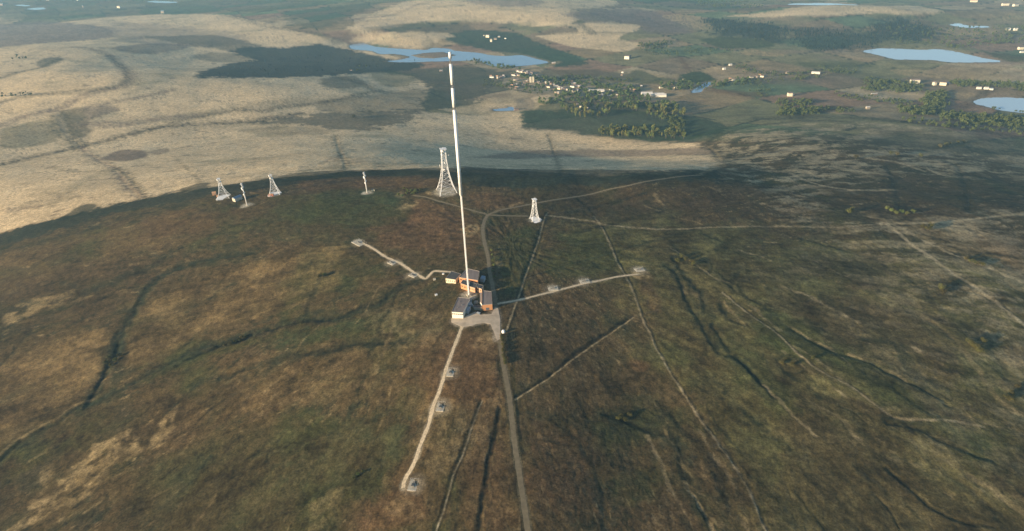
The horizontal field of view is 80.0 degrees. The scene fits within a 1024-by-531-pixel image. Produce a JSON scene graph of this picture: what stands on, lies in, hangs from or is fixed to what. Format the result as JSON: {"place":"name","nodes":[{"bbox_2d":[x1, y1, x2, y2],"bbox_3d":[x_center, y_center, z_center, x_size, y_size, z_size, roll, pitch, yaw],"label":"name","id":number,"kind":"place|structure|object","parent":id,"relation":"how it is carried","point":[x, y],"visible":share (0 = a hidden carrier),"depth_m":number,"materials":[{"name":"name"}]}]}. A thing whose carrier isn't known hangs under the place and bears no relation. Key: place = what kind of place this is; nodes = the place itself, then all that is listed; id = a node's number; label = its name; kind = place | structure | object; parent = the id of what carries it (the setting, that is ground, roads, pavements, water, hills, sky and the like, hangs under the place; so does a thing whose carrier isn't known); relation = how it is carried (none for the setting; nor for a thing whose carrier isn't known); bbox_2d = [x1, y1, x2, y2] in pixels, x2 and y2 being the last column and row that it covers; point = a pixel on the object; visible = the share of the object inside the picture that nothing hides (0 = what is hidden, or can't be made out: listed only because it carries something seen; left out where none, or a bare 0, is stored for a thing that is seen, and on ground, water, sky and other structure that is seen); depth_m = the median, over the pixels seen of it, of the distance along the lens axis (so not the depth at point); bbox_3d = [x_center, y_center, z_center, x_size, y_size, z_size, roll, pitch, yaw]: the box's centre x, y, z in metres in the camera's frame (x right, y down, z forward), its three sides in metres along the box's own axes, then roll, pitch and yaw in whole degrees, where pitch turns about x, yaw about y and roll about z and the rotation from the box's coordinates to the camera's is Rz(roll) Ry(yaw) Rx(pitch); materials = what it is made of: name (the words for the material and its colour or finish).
{"place":"outdoors","nodes":[
{"label":"outdoors","id":0,"kind":"place"},
{"bbox_2d":[28,8,44,9],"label":"water","id":1,"kind":"structure","parent":0,"point":[36,8],"depth_m":6182.75,"materials":[{"name":"blue liquid"}]},
{"bbox_2d":[148,1,176,2],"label":"water","id":2,"kind":"structure","parent":0,"point":[162,2],"depth_m":6350.40,"materials":[{"name":"blue liquid"}]},
{"bbox_2d":[362,242,450,278],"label":"track","id":3,"kind":"structure","parent":0,"point":[400,263],"depth_m":892.96,"materials":[{"name":"beige gravel"}]},
{"bbox_2d":[401,326,462,487],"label":"track","id":4,"kind":"structure","parent":0,"point":[411,468],"depth_m":642.84,"materials":[{"name":"beige gravel"}]},
{"bbox_2d":[349,43,547,65],"bbox_3d":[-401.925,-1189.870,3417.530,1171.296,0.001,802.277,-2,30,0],"label":"water","id":5,"kind":"structure","parent":0,"point":[518,60],"depth_m":3298.81,"materials":[{"name":"blue liquid"}]},
{"bbox_2d":[413,195,487,214],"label":"road","id":6,"kind":"structure","parent":0,"point":[450,204],"depth_m":1067.71,"materials":[{"name":"soil"}]},
{"bbox_2d":[493,107,513,110],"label":"water","id":7,"kind":"structure","parent":0,"point":[507,109],"depth_m":2339.48,"materials":[{"name":"blue liquid"}]},
{"bbox_2d":[481,214,530,530],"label":"road","id":8,"kind":"structure","parent":0,"point":[524,507],"depth_m":634.90,"materials":[{"name":"grey asphalt"}]},
{"bbox_2d":[490,214,527,216],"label":"road","id":9,"kind":"structure","parent":0,"point":[506,215],"depth_m":1021.95,"materials":[{"name":"soil"}]},
{"bbox_2d":[0,0,1023,530],"bbox_3d":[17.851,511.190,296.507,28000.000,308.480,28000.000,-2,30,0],"label":"ground","id":10,"kind":"structure","parent":0,"point":[132,132],"depth_m":907.75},
{"bbox_2d":[216,178,230,200],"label":"lattice tower","id":11,"kind":"structure","parent":10,"relation":"on","point":[221,197],"depth_m":1176.91,"materials":[{"name":"metal"}]},
{"bbox_2d":[232,195,242,201],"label":"shed","id":12,"kind":"structure","parent":10,"relation":"on","point":[236,198],"depth_m":1162.87,"materials":[{"name":"metal"}]},
{"bbox_2d":[240,183,248,205],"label":"antenna pole","id":13,"kind":"object","parent":10,"relation":"on","point":[241,184],"visible":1,"depth_m":1131.58,"materials":[{"name":"grey metal"}]},
{"bbox_2d":[268,174,281,196],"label":"lattice tower","id":14,"kind":"structure","parent":10,"relation":"on","point":[271,187],"depth_m":1167.67,"materials":[{"name":"metal"}]},
{"bbox_2d":[351,239,363,246],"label":"anchor pad","id":15,"kind":"object","parent":10,"relation":"on","point":[358,242],"visible":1,"depth_m":968.02,"materials":[{"name":"concrete"}]},
{"bbox_2d":[407,478,417,490],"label":"anchor pad","id":16,"kind":"object","parent":10,"relation":"on","point":[412,486],"visible":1,"depth_m":569.23,"materials":[{"name":"concrete"}]},
{"bbox_2d":[436,401,443,411],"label":"anchor pad","id":17,"kind":"object","parent":10,"relation":"on","point":[440,408],"visible":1,"depth_m":646.06,"materials":[{"name":"concrete"}]},
{"bbox_2d":[436,147,456,196],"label":"lattice tower","id":18,"kind":"structure","parent":10,"relation":"on","point":[442,162],"depth_m":1097.19,"materials":[{"name":"metal"}]},
{"bbox_2d":[446,368,454,376],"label":"anchor pad","id":19,"kind":"object","parent":10,"relation":"on","point":[450,373],"visible":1,"depth_m":687.52,"materials":[{"name":"concrete"}]},
{"bbox_2d":[446,271,460,283],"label":"station building","id":20,"kind":"structure","parent":10,"relation":"on","point":[452,277],"depth_m":843.45,"materials":[{"name":"concrete"}]},
{"bbox_2d":[448,52,470,296],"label":"radio mast","id":21,"kind":"object","parent":10,"relation":"on","point":[455,127],"visible":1,"depth_m":711.84,"materials":[{"name":"metal"}]},
{"bbox_2d":[452,297,471,317],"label":"station building","id":22,"kind":"structure","parent":10,"relation":"on","point":[462,307],"depth_m":780.00,"materials":[{"name":"grey"}]},
{"bbox_2d":[461,280,469,290],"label":"station building","id":23,"kind":"structure","parent":10,"relation":"on","point":[464,284],"depth_m":824.42,"materials":[{"name":"orange brick"}]},
{"bbox_2d":[459,269,479,283],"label":"station building","id":24,"kind":"structure","parent":10,"relation":"on","point":[473,276],"depth_m":838.39,"materials":[{"name":"orange brick"}]},
{"bbox_2d":[469,282,476,292],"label":"station building","id":25,"kind":"structure","parent":10,"relation":"on","point":[472,287],"depth_m":820.30,"materials":[{"name":"orange brick"}]},
{"bbox_2d":[451,307,499,339],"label":"yard","id":26,"kind":"structure","parent":10,"relation":"on","point":[492,319],"depth_m":767.07,"materials":[{"name":"concrete"}]},
{"bbox_2d":[473,305,481,309],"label":"switch house","id":27,"kind":"structure","parent":10,"relation":"on","point":[477,307],"depth_m":785.66,"materials":[{"name":"concrete"}]},
{"bbox_2d":[477,284,483,292],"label":"station building","id":28,"kind":"structure","parent":10,"relation":"on","point":[480,287],"depth_m":817.86,"materials":[{"name":"orange brick"}]},
{"bbox_2d":[480,275,485,282],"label":"plant house","id":29,"kind":"structure","parent":10,"relation":"on","point":[482,278],"depth_m":840.52,"materials":[{"name":"blue metal"}]},
{"bbox_2d":[482,290,492,310],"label":"station building","id":30,"kind":"structure","parent":10,"relation":"on","point":[487,300],"depth_m":786.41,"materials":[{"name":"orange brick"}]},
{"bbox_2d":[1,0,1023,193],"bbox_3d":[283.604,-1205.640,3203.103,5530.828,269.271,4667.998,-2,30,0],"label":"valley woodland","id":31,"kind":"object","parent":10,"relation":"on","point":[937,100],"visible":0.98,"depth_m":2331.47,"materials":[{"name":"green plant"}]},
{"bbox_2d":[529,198,541,222],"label":"lattice tower","id":32,"kind":"structure","parent":10,"relation":"on","point":[537,219],"depth_m":1001.83,"materials":[{"name":"metal"}]},
{"bbox_2d":[548,286,557,290],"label":"anchor pad","id":33,"kind":"object","parent":10,"relation":"on","point":[554,288],"visible":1,"depth_m":825.17,"materials":[{"name":"concrete"}]},
{"bbox_2d":[218,15,939,77],"bbox_3d":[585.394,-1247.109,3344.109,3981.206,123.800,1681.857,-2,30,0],"label":"conifer plantation","id":34,"kind":"object","parent":10,"relation":"on","point":[815,31],"visible":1,"depth_m":3464.86,"materials":[{"name":"green plant"}]},
{"bbox_2d":[580,278,589,283],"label":"anchor pad","id":35,"kind":"object","parent":10,"relation":"on","point":[584,281],"visible":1,"depth_m":840.27,"materials":[{"name":"concrete"}]},
{"bbox_2d":[484,61,750,107],"bbox_3d":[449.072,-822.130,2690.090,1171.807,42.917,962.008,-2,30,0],"label":"village woodland","id":36,"kind":"object","parent":10,"relation":"on","point":[604,98],"visible":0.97,"depth_m":2542.61,"materials":[{"name":"green plant"}]},
{"bbox_2d":[634,266,644,271],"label":"anchor pad","id":37,"kind":"object","parent":10,"relation":"on","point":[641,269],"visible":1,"depth_m":867.47,"materials":[{"name":"concrete"}]},
{"bbox_2d":[642,93,661,95],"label":"mill shed","id":38,"kind":"structure","parent":10,"relation":"on","point":[651,94],"depth_m":2468.25,"materials":[{"name":"grey metal"}]},
{"bbox_2d":[655,93,665,96],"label":"mill shed","id":39,"kind":"structure","parent":10,"relation":"on","point":[661,95],"depth_m":2455.05,"materials":[{"name":"white metal"}]},
{"bbox_2d":[909,79,919,83],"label":"farmhouse","id":40,"kind":"object","parent":10,"relation":"on","point":[917,80],"visible":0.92,"depth_m":2536.06,"materials":[{"name":"stone"}]},
{"bbox_2d":[939,81,946,85],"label":"farmhouse","id":41,"kind":"object","parent":10,"relation":"on","point":[943,83],"visible":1,"depth_m":2499.76,"materials":[{"name":"stone"}]},
{"bbox_2d":[971,343,979,348],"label":"bush","id":42,"kind":"object","parent":10,"relation":"on","point":[976,345],"visible":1,"depth_m":711.17,"materials":[{"name":"green plant"}]},
{"bbox_2d":[975,347,984,352],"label":"bush","id":43,"kind":"object","parent":10,"relation":"on","point":[979,350],"visible":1,"depth_m":706.03,"materials":[{"name":"green plant"}]},
{"bbox_2d":[497,274,637,303],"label":"track","id":44,"kind":"structure","parent":0,"point":[564,288],"depth_m":825.14,"materials":[{"name":"beige gravel"}]},
{"bbox_2d":[488,175,696,214],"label":"road","id":45,"kind":"structure","parent":0,"point":[586,194],"depth_m":1112.13,"materials":[{"name":"soil"}]},
{"bbox_2d":[691,82,710,92],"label":"water","id":46,"kind":"structure","parent":0,"point":[699,89],"depth_m":2566.98,"materials":[{"name":"blue liquid"}]},
{"bbox_2d":[788,3,852,4],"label":"water","id":47,"kind":"structure","parent":0,"point":[818,4],"depth_m":4869.89,"materials":[{"name":"blue liquid"}]},
{"bbox_2d":[863,48,999,62],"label":"water","id":48,"kind":"structure","parent":0,"point":[932,54],"depth_m":3028.99,"materials":[{"name":"blue liquid"}]},
{"bbox_2d":[950,23,988,27],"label":"water","id":49,"kind":"structure","parent":0,"point":[960,25],"depth_m":3710.99,"materials":[{"name":"blue liquid"}]},
{"bbox_2d":[974,97,1023,112],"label":"water","id":50,"kind":"structure","parent":0,"point":[1008,104],"depth_m":2268.86,"materials":[{"name":"blue liquid"}]}
]}

